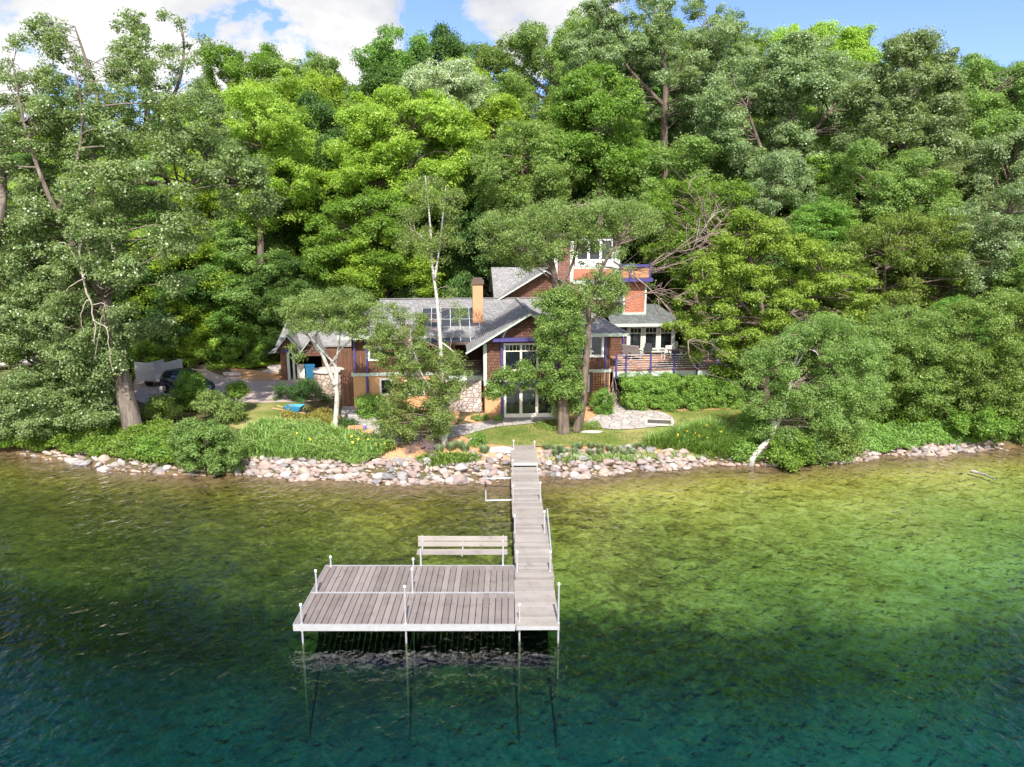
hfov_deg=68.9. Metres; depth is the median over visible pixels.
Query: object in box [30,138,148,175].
maple tree
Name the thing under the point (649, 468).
boulder
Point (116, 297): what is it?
maple tree
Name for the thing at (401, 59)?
maple tree
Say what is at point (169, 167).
maple tree
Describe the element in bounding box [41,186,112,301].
elm tree
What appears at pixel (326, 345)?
garage
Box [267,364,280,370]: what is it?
boulder
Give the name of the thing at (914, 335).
alder tree
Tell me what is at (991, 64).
maple tree
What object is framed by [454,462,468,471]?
boulder
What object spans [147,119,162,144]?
maple tree
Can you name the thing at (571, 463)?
boulder
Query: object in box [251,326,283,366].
understory bush
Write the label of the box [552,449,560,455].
grass tuft
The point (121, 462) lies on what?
boulder
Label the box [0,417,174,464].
ground cover
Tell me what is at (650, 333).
window
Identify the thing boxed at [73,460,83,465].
boulder
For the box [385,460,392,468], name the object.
boulder
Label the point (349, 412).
garden path
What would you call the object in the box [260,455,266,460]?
boulder
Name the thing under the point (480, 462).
boulder
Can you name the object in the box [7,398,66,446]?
shore bush
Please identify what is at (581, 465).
boulder
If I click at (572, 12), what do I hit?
ash tree
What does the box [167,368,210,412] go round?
garden bush
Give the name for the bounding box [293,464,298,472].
boulder
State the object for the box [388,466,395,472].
boulder
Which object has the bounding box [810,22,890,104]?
maple tree
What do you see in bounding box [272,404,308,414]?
wheelbarrow
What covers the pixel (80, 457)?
boulder
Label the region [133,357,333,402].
driveway
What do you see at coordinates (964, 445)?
boulder
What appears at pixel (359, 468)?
boulder
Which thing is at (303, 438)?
lush plants
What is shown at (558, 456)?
boulder
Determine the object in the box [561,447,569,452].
grass tuft
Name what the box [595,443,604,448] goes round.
grass tuft
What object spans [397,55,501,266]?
poplar tree
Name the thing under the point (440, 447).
grass tuft
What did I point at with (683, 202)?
ash tree
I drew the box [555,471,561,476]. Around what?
boulder
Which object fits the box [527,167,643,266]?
elm tree
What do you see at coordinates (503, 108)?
maple tree
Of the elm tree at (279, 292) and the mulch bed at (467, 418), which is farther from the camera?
the elm tree at (279, 292)
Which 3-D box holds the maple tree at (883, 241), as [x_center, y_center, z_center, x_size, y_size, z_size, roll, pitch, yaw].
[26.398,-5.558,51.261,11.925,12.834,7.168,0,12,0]
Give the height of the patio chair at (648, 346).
0.951 m
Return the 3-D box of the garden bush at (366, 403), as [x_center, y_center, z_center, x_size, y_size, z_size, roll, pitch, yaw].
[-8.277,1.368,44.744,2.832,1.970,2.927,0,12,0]
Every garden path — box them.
[341,406,382,433]
[379,416,557,443]
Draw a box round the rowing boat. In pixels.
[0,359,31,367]
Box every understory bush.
[82,368,109,403]
[126,339,168,379]
[141,318,193,365]
[182,324,241,370]
[217,315,266,369]
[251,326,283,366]
[344,282,387,308]
[391,279,432,297]
[440,271,484,297]
[651,295,686,353]
[678,312,731,359]
[725,338,752,380]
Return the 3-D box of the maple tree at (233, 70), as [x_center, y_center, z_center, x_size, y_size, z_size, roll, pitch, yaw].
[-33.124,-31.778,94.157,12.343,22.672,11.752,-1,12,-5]
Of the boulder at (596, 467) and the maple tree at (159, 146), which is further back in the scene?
the maple tree at (159, 146)
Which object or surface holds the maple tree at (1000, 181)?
on the ground at (736, 631)
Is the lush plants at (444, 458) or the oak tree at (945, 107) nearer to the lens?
the lush plants at (444, 458)
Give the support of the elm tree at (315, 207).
on the ground at (736, 631)
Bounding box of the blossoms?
[296,424,721,445]
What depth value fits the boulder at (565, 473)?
37.46 m
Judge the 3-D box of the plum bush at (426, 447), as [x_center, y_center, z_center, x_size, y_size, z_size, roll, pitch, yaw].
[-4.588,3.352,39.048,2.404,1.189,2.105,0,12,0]
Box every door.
[297,364,304,377]
[504,387,552,416]
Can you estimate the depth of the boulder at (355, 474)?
37.22 m
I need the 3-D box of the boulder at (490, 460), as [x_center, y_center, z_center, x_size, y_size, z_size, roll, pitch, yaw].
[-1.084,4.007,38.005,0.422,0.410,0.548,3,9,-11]
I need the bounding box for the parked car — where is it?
[160,368,214,392]
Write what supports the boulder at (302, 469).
on the ground at (736, 631)
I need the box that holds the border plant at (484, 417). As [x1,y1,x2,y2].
[479,413,490,421]
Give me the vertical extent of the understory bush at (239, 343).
4.632 m
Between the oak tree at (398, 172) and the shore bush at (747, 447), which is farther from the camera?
the oak tree at (398, 172)
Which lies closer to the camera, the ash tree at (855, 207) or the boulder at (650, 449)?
the boulder at (650, 449)
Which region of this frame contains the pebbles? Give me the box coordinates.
[19,435,1008,486]
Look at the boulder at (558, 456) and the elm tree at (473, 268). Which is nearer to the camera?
the boulder at (558, 456)
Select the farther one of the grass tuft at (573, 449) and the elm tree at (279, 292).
the elm tree at (279, 292)
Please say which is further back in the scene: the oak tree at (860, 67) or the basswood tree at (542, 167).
the oak tree at (860, 67)
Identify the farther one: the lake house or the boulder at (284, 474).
the lake house
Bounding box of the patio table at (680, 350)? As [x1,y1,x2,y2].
[667,349,692,361]
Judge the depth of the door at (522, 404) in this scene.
44.27 m
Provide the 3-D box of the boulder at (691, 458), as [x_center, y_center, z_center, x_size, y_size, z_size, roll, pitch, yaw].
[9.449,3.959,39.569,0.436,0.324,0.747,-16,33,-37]
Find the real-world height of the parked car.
1.515 m
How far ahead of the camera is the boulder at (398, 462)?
37.68 m
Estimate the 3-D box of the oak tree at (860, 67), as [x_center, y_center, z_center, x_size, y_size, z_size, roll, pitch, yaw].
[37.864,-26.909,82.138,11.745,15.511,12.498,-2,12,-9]
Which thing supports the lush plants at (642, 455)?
on the mulch bed at (397, 452)
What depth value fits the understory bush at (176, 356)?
57.87 m
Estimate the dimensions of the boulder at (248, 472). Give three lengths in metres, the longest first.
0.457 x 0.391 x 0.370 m
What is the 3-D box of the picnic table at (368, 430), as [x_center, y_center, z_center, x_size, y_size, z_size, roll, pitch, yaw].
[-7.958,2.797,40.593,0.900,0.502,0.710,1,12,7]
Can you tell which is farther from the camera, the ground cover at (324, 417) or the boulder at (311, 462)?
the ground cover at (324, 417)
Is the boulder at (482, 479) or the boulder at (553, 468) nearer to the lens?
the boulder at (482, 479)
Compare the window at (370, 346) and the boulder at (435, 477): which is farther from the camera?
the window at (370, 346)
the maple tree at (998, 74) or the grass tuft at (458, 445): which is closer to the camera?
the grass tuft at (458, 445)
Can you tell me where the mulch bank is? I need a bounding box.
[177,351,281,379]
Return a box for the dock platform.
[293,555,515,740]
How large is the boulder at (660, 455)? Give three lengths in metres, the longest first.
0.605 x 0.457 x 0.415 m
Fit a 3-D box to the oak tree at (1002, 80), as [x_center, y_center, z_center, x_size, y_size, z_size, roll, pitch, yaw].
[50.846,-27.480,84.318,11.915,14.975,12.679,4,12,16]
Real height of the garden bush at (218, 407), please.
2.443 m
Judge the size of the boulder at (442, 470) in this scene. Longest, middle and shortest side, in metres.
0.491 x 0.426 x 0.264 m
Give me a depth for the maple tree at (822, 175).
62.56 m
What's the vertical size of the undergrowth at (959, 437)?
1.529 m
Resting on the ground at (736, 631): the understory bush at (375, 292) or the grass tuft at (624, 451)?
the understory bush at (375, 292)
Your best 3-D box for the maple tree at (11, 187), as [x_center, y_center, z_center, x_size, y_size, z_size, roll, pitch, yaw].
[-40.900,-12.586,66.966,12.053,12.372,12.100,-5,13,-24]
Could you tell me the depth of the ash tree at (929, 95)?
81.28 m
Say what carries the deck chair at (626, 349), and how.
on the wooden deck
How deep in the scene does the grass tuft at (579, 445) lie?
39.44 m
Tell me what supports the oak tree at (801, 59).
on the ground at (736, 631)
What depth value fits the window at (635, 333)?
52.18 m
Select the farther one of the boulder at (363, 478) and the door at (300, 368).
the door at (300, 368)
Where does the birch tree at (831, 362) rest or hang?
on the ground at (736, 631)
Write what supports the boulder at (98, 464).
on the ground at (736, 631)
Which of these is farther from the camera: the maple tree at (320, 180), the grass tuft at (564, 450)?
the maple tree at (320, 180)
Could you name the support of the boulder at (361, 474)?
on the pebbles
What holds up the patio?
on the lawn at (616, 433)
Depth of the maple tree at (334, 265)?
59.30 m
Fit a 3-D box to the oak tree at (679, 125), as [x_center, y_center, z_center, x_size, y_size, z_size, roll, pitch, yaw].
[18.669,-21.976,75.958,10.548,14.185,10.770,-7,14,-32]
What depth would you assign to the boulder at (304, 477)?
36.90 m
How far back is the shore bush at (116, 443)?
39.15 m
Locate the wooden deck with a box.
[610,353,737,402]
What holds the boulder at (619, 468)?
on the ground at (736, 631)
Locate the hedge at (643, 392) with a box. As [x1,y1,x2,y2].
[617,370,744,411]
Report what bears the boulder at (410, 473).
on the ground at (736, 631)
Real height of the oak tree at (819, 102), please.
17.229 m
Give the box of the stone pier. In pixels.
[312,366,344,397]
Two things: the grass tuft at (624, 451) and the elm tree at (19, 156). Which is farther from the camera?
the elm tree at (19, 156)
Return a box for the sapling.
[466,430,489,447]
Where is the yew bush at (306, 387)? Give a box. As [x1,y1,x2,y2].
[269,375,334,403]
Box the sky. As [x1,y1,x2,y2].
[0,0,1023,153]
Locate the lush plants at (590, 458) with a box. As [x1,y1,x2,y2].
[546,450,638,464]
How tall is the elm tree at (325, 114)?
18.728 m
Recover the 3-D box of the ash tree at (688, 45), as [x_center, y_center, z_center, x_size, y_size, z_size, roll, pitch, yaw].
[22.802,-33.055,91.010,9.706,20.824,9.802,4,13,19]
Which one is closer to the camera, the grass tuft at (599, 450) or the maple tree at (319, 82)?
the grass tuft at (599, 450)
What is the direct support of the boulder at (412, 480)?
on the ground at (736, 631)
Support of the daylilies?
on the ground at (736, 631)
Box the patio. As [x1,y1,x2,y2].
[587,402,672,428]
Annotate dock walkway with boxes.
[485,440,559,747]
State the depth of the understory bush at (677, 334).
57.44 m
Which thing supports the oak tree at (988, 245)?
on the ground at (736, 631)
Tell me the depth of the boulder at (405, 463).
37.58 m
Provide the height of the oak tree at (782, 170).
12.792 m
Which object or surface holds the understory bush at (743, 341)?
on the ground at (736, 631)
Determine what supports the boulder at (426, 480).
on the ground at (736, 631)
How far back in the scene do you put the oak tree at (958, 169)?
56.71 m
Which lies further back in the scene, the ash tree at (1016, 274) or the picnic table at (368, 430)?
the ash tree at (1016, 274)
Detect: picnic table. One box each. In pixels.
[347,425,366,434]
[360,429,374,432]
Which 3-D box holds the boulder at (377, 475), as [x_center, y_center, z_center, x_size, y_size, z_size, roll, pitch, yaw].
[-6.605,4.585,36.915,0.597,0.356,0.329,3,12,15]
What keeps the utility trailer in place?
on the driveway
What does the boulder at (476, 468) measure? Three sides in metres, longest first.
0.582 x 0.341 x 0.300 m
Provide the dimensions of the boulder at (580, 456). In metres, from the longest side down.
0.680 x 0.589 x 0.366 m
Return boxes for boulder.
[64,458,79,464]
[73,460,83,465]
[74,455,85,459]
[78,460,91,465]
[95,462,101,467]
[97,455,110,461]
[97,466,107,471]
[110,461,120,467]
[117,458,125,465]
[152,467,165,473]
[163,465,170,470]
[196,363,210,368]
[223,371,241,376]
[234,469,240,475]
[245,469,253,475]
[247,460,255,465]
[251,468,260,474]
[259,460,271,469]
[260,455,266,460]
[260,469,270,475]
[262,369,278,372]
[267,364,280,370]
[275,458,284,464]
[279,471,290,477]
[281,462,288,467]
[284,458,292,464]
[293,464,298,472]
[297,466,310,474]
[299,473,310,481]
[307,459,317,466]
[318,464,329,468]
[331,467,342,473]
[333,473,348,480]
[350,472,359,477]
[355,466,364,470]
[358,472,366,477]
[358,476,368,480]
[372,472,382,478]
[372,479,380,483]
[382,473,394,480]
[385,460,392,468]
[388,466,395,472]
[395,459,403,465]
[397,471,406,479]
[402,461,408,466]
[404,469,416,476]
[408,478,416,483]
[417,479,429,483]
[420,457,430,466]
[431,475,440,480]
[432,466,438,471]
[440,467,447,474]
[443,472,448,478]
[444,477,453,482]
[453,474,467,484]
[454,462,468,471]
[473,466,479,471]
[475,459,485,464]
[479,476,489,482]
[481,469,489,475]
[484,464,491,470]
[486,458,494,463]
[487,446,513,453]
[489,468,497,475]
[495,453,502,459]
[498,473,505,479]
[501,460,509,464]
[545,460,551,465]
[549,471,554,476]
[550,466,558,471]
[555,455,561,460]
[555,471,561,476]
[561,466,568,470]
[562,471,569,475]
[568,460,575,466]
[569,471,579,479]
[576,454,587,461]
[578,463,588,469]
[580,430,602,432]
[585,460,591,466]
[593,464,600,469]
[599,468,608,472]
[602,458,614,465]
[615,465,623,471]
[637,459,647,464]
[643,465,655,471]
[645,445,654,452]
[656,453,664,459]
[662,464,671,469]
[669,463,677,467]
[676,461,684,465]
[679,448,688,453]
[685,454,695,461]
[700,455,706,461]
[870,451,878,455]
[910,445,917,451]
[919,446,928,451]
[928,445,938,452]
[939,450,948,456]
[946,441,955,447]
[954,445,963,451]
[959,443,968,448]
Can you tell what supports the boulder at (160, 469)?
on the ground at (736, 631)
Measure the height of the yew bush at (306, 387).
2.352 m
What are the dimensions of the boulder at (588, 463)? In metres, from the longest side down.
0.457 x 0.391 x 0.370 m
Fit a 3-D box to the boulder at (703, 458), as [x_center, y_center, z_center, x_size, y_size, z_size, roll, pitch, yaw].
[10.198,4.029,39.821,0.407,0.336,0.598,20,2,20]
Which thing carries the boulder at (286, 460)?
on the ground at (736, 631)
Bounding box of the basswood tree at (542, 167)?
[465,116,584,266]
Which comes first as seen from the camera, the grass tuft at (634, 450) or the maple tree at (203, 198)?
the grass tuft at (634, 450)
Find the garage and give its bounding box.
[268,320,351,379]
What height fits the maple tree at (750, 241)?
13.434 m
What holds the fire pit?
on the patio
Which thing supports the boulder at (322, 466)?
on the ground at (736, 631)
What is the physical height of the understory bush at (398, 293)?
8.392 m
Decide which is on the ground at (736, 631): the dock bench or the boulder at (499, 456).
the boulder at (499, 456)
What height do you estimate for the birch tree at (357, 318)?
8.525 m
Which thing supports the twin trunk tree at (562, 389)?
on the lawn at (616, 433)
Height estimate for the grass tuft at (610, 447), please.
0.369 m
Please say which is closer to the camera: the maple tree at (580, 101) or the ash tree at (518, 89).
the maple tree at (580, 101)
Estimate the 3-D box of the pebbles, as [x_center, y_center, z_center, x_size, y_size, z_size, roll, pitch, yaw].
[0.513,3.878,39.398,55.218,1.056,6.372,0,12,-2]
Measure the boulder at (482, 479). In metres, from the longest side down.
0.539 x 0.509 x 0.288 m
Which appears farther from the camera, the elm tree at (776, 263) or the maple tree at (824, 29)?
the maple tree at (824, 29)
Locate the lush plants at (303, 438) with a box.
[233,414,394,461]
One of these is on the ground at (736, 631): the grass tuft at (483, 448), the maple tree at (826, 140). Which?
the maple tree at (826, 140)
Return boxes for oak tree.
[7,164,19,291]
[389,115,482,283]
[559,0,760,239]
[652,70,697,193]
[668,91,733,215]
[690,26,889,216]
[715,59,808,168]
[724,143,818,270]
[759,46,850,119]
[813,59,917,115]
[829,24,976,277]
[849,94,921,201]
[860,157,1010,286]
[910,131,989,245]
[919,67,1013,123]
[935,179,1023,333]
[947,125,1023,295]
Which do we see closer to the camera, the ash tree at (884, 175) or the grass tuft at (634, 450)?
the grass tuft at (634, 450)
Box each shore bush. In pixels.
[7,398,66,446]
[24,360,88,406]
[58,399,117,438]
[105,437,135,460]
[124,430,176,466]
[164,416,249,476]
[721,435,764,463]
[735,407,770,434]
[761,428,817,471]
[808,426,865,462]
[867,391,939,428]
[944,401,1022,445]
[1005,397,1023,444]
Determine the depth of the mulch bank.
56.25 m
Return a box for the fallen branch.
[970,470,996,480]
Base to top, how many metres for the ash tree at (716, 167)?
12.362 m
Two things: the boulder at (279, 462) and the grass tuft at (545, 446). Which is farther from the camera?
the grass tuft at (545, 446)
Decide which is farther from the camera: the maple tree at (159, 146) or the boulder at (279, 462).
the maple tree at (159, 146)
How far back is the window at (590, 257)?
52.71 m
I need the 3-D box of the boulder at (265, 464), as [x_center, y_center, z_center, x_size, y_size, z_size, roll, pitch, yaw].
[-12.652,4.180,38.301,0.715,0.541,0.490,1,8,-10]
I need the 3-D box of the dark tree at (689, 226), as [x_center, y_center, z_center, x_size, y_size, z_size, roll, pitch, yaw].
[13.417,-8.027,54.471,11.008,15.488,9.242,-11,16,-41]
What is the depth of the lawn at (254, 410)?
45.66 m
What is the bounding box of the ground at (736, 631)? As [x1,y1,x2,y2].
[0,211,1023,766]
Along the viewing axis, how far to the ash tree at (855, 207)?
66.94 m
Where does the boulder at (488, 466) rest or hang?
on the ground at (736, 631)
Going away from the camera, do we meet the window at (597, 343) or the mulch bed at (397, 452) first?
the mulch bed at (397, 452)
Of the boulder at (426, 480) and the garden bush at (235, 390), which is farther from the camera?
the garden bush at (235, 390)
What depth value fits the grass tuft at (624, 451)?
39.40 m
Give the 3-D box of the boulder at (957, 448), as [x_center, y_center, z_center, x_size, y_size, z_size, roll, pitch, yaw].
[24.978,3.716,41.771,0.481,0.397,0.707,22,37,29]
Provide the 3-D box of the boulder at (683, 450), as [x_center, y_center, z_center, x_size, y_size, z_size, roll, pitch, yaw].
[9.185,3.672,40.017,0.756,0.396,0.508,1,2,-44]
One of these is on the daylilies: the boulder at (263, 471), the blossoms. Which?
the blossoms
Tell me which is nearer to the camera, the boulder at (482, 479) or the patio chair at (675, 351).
the boulder at (482, 479)
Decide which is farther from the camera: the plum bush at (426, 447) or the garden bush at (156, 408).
the garden bush at (156, 408)
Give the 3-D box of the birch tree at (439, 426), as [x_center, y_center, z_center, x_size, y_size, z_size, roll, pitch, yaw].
[-4.902,-3.365,38.201,5.892,14.566,4.627,-3,12,-14]
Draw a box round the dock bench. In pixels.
[417,535,506,564]
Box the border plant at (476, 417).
[470,414,481,420]
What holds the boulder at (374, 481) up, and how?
on the ground at (736, 631)
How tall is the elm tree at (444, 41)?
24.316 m
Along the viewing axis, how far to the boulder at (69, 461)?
39.62 m
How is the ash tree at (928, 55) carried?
on the ground at (736, 631)
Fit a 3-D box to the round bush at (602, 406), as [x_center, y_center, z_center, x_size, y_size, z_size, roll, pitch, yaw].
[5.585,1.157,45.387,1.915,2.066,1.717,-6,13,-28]
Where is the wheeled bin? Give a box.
[305,363,314,377]
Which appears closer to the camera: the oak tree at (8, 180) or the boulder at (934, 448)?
the boulder at (934, 448)
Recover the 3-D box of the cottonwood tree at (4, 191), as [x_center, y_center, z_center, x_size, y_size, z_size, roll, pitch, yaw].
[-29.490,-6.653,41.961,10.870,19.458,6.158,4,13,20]
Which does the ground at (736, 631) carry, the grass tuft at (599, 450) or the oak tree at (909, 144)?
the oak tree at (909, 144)
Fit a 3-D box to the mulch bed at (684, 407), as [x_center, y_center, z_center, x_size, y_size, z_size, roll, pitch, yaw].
[10.197,1.350,47.430,8.243,0.117,2.991,-2,12,-7]
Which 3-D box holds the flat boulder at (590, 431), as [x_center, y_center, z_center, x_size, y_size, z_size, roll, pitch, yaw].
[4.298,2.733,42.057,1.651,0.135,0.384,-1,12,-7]
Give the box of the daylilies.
[640,414,752,459]
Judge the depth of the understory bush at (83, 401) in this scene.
48.09 m
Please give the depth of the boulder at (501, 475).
36.95 m
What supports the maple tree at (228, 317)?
on the ground at (736, 631)
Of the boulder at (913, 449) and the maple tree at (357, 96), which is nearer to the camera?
the boulder at (913, 449)
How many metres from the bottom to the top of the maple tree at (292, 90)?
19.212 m
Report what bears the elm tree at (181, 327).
on the ground at (736, 631)
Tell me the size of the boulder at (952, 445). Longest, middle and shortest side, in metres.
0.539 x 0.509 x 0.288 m
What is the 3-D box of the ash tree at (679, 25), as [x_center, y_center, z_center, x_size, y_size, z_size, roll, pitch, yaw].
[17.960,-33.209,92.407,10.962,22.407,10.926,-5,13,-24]
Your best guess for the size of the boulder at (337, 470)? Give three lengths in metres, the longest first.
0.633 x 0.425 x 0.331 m
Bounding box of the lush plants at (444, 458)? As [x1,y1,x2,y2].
[415,448,483,467]
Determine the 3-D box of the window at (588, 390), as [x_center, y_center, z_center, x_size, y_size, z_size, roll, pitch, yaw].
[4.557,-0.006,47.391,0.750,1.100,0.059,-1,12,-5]
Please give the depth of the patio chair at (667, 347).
51.16 m
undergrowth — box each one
[737,404,874,461]
[909,409,1018,449]
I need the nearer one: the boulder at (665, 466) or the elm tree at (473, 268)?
the boulder at (665, 466)
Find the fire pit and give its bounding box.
[644,418,673,425]
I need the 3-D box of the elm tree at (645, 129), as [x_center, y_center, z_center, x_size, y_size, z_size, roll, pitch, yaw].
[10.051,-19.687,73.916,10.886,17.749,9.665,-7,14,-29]
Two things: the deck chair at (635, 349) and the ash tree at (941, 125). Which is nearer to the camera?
the deck chair at (635, 349)
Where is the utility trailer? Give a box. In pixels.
[134,359,182,385]
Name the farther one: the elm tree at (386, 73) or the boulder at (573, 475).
the elm tree at (386, 73)
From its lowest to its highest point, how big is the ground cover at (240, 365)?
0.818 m
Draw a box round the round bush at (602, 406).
[589,387,616,414]
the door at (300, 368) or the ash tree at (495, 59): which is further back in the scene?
the ash tree at (495, 59)
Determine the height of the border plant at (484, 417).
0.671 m
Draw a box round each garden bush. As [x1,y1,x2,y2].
[139,394,184,423]
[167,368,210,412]
[190,388,246,424]
[223,379,251,401]
[338,417,360,430]
[352,391,387,419]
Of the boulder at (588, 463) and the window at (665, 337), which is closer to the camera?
the boulder at (588, 463)
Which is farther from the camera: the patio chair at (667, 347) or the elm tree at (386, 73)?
the elm tree at (386, 73)
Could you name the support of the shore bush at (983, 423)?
on the ground at (736, 631)
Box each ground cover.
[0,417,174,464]
[213,354,280,367]
[279,405,343,428]
[534,417,602,430]
[857,417,955,452]
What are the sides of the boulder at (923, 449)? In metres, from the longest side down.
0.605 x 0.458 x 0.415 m
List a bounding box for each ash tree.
[0,201,87,368]
[181,217,295,350]
[258,57,336,106]
[301,44,357,109]
[450,30,537,90]
[486,70,543,176]
[504,11,599,119]
[532,105,596,229]
[535,68,584,188]
[538,4,607,106]
[583,131,728,303]
[644,178,772,315]
[648,12,692,83]
[673,23,726,133]
[683,127,772,236]
[712,26,775,91]
[722,87,798,169]
[813,137,949,294]
[836,165,873,227]
[861,167,971,309]
[888,33,947,102]
[914,85,1017,194]
[915,74,984,121]
[932,51,1023,186]
[974,245,1023,360]
[990,117,1023,147]
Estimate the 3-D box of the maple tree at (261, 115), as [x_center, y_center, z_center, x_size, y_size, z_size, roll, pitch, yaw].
[-19.316,-12.568,59.559,9.575,22.118,10.074,0,12,0]
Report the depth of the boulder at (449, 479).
36.52 m
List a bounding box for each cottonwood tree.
[0,6,285,442]
[0,142,58,391]
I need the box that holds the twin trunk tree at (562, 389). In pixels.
[469,189,743,434]
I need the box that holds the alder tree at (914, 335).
[849,302,986,425]
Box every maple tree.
[4,129,31,156]
[7,179,107,201]
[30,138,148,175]
[31,127,103,163]
[35,191,144,363]
[101,177,212,253]
[116,140,163,175]
[120,223,239,366]
[127,155,204,229]
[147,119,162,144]
[154,148,256,285]
[157,86,238,172]
[172,83,277,273]
[183,244,259,360]
[188,40,283,96]
[198,83,330,363]
[230,66,337,161]
[270,259,390,326]
[275,163,396,288]
[297,67,345,120]
[298,185,423,295]
[317,82,487,271]
[323,226,445,311]
[341,90,418,224]
[344,23,440,101]
[372,188,472,293]
[443,54,491,86]
[448,90,541,281]
[545,62,655,231]
[599,47,675,142]
[659,207,882,404]
[742,146,857,238]
[753,17,846,105]
[762,103,853,215]
[778,194,868,320]
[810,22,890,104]
[822,208,988,329]
[907,294,997,367]
[938,56,1003,82]
[986,163,1023,261]
[991,58,1021,79]
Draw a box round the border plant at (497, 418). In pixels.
[493,414,502,420]
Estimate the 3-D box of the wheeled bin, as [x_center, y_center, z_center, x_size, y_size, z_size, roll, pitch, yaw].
[-14.799,-0.855,54.731,0.700,1.100,0.720,-3,12,-16]
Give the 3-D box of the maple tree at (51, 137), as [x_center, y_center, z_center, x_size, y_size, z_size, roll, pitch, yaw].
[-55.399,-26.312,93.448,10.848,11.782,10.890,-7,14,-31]
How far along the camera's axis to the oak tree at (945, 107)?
57.33 m
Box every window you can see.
[368,346,381,360]
[379,378,391,395]
[503,342,554,370]
[575,238,613,266]
[579,337,603,357]
[580,375,589,391]
[629,327,642,349]
[644,327,657,349]
[659,326,672,348]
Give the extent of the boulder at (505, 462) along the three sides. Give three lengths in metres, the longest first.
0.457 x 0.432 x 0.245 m
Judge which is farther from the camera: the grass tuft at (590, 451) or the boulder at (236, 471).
the grass tuft at (590, 451)
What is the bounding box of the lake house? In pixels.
[337,233,675,417]
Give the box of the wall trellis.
[589,372,608,403]
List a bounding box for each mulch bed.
[373,406,458,428]
[376,435,699,462]
[464,413,492,422]
[549,407,595,426]
[613,404,732,410]
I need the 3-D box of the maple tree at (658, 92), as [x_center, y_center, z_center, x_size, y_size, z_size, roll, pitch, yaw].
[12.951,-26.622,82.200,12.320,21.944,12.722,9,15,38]
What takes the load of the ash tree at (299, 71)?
on the ground at (736, 631)
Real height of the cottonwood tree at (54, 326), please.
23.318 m
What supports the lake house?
on the ground at (736, 631)
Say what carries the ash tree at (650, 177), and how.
on the ground at (736, 631)
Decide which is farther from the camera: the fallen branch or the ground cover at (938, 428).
the ground cover at (938, 428)
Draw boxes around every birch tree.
[273,282,386,426]
[362,172,474,450]
[729,309,894,467]
[935,283,1023,419]
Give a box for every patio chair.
[644,343,652,355]
[661,345,671,358]
[672,349,681,364]
[682,349,691,364]
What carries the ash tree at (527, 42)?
on the ground at (736, 631)
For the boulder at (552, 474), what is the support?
on the ground at (736, 631)
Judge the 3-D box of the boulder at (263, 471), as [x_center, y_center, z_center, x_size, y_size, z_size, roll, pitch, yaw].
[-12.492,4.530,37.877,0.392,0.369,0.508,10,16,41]
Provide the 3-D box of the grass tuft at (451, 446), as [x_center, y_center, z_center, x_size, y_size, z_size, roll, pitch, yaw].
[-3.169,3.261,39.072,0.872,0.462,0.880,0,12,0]
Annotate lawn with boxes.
[228,402,303,428]
[464,400,785,445]
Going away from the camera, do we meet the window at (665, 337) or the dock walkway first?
the dock walkway
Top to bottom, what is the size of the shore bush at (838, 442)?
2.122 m
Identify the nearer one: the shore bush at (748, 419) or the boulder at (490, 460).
the boulder at (490, 460)
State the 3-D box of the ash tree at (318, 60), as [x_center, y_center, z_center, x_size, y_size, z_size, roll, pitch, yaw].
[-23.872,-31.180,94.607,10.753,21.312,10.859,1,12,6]
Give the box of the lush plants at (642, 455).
[550,449,712,461]
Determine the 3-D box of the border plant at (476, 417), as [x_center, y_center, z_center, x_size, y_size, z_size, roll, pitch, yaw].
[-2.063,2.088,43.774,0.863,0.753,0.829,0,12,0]
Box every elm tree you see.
[9,153,67,176]
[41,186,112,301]
[111,227,218,360]
[228,134,361,299]
[241,249,336,357]
[277,87,351,233]
[336,60,422,167]
[408,19,479,86]
[428,159,546,297]
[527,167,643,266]
[581,96,664,251]
[729,230,819,328]
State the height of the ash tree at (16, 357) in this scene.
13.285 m
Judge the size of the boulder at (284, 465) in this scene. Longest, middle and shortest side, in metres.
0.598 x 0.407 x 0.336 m
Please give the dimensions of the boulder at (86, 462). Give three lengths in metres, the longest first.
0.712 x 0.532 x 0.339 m
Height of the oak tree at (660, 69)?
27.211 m
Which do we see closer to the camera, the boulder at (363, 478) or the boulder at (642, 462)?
the boulder at (363, 478)
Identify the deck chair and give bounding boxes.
[621,344,634,360]
[630,345,643,360]
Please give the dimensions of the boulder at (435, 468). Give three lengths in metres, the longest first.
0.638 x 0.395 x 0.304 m
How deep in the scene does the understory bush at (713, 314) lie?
56.01 m
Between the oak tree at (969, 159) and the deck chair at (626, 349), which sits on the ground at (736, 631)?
the oak tree at (969, 159)
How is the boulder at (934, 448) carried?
on the pebbles
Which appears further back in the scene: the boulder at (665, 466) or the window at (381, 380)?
the window at (381, 380)
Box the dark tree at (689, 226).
[630,160,774,346]
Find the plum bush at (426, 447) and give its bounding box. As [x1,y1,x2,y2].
[401,438,445,454]
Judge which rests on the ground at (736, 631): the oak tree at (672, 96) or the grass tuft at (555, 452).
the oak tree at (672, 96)
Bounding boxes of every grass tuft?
[433,443,445,451]
[445,440,456,450]
[454,439,463,448]
[459,442,470,451]
[478,444,490,452]
[541,442,551,449]
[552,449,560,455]
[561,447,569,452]
[570,447,579,454]
[575,441,583,448]
[585,449,595,454]
[587,442,595,448]
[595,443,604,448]
[596,447,605,454]
[605,444,614,450]
[620,448,627,454]
[628,448,636,454]

